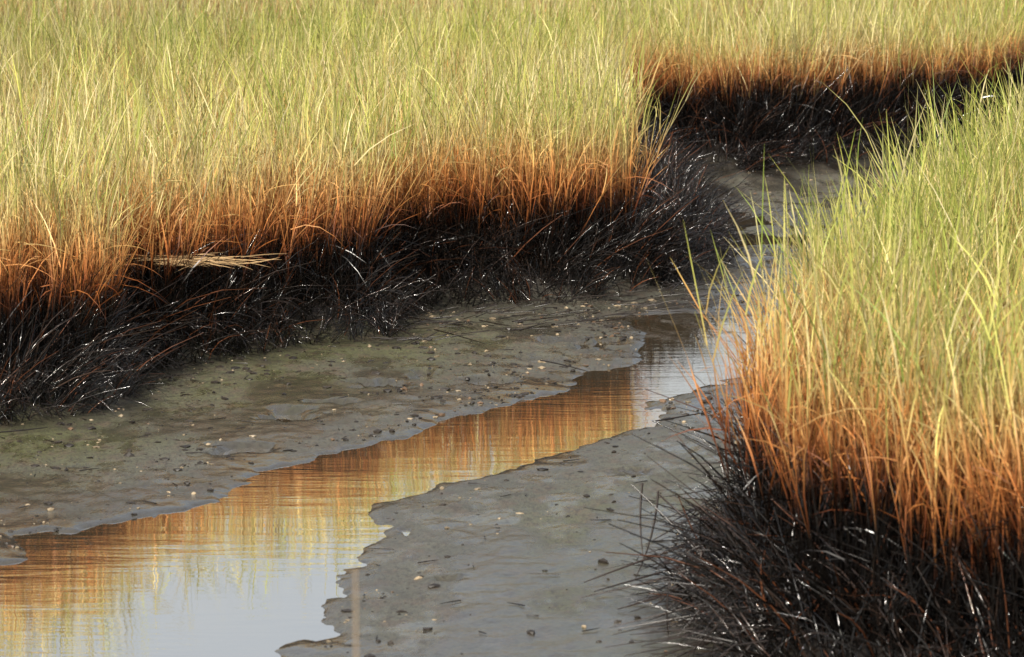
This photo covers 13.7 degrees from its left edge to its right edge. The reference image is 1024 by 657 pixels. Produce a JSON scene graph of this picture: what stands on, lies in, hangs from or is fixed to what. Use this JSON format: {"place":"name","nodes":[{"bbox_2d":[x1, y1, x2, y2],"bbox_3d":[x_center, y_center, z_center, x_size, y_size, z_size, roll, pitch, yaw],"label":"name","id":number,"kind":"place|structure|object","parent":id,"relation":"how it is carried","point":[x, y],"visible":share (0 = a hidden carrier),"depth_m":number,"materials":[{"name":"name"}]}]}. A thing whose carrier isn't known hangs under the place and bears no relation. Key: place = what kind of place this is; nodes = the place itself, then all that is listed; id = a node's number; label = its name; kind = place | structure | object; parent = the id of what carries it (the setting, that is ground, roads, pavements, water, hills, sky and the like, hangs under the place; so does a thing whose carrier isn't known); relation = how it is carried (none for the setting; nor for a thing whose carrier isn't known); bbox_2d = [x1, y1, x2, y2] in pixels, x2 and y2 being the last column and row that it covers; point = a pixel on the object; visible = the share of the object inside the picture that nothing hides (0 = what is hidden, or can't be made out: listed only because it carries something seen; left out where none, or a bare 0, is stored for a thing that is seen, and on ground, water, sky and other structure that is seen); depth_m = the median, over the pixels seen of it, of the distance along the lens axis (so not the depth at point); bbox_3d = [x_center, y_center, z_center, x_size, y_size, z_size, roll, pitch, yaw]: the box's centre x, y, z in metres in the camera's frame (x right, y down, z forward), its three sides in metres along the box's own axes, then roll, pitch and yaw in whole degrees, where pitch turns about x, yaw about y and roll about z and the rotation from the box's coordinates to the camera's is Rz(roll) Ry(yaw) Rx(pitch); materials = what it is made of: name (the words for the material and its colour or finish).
{"place":"outdoors","nodes":[
{"label":"outdoors","id":0,"kind":"place"},
{"bbox_2d":[0,188,911,656],"bbox_3d":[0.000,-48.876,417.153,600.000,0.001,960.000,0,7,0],"label":"water","id":1,"kind":"structure","parent":0,"point":[258,564],"depth_m":14.10,"materials":[{"name":"brown liquid"}]},
{"bbox_2d":[0,0,1022,656],"bbox_3d":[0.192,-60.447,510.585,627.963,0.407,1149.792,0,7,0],"label":"mud ground","id":2,"kind":"structure","parent":0,"point":[512,554],"depth_m":15.62,"materials":[{"name":"grey soil"}]},
{"bbox_2d":[354,566,357,656],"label":"reed stalk","id":3,"kind":"object","parent":2,"relation":"on","point":[355,619],"visible":1,"depth_m":5.08,"materials":[{"name":"beige plant"}]},
{"bbox_2d":[0,279,757,638],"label":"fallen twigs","id":4,"kind":"object","parent":2,"relation":"on","point":[588,321],"visible":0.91,"depth_m":19.45,"materials":[{"name":"brown wood"}]},
{"bbox_2d":[0,161,863,656],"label":"snail shells and clods","id":5,"kind":"object","parent":2,"relation":"on","point":[388,391],"visible":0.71,"depth_m":17.30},
{"bbox_2d":[0,0,1023,388],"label":"marsh grass","id":6,"kind":"structure","parent":2,"relation":"on","point":[150,128],"depth_m":21.21,"materials":[{"name":"plant"}]},
{"bbox_2d":[0,47,1023,656],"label":"wet stem stubble","id":7,"kind":"object","parent":2,"relation":"on","point":[672,219],"visible":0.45,"depth_m":18.23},
{"bbox_2d":[127,252,287,271],"bbox_3d":[-1.350,-0.247,18.153,0.767,0.149,0.435,0,7,0],"label":"straw wrack","id":8,"kind":"object","parent":7,"relation":"on","point":[203,259],"visible":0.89,"depth_m":18.10,"materials":[{"name":"beige plant"}]},
{"bbox_2d":[581,474,817,656],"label":"broken stalks","id":9,"kind":"object","parent":2,"relation":"on","point":[697,631],"visible":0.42,"depth_m":12.17,"materials":[{"name":"plant"}]},
{"bbox_2d":[651,45,1023,656],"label":"marsh grass","id":10,"kind":"structure","parent":2,"relation":"on","point":[900,323],"depth_m":11.79,"materials":[{"name":"yellow plant"}]}
]}

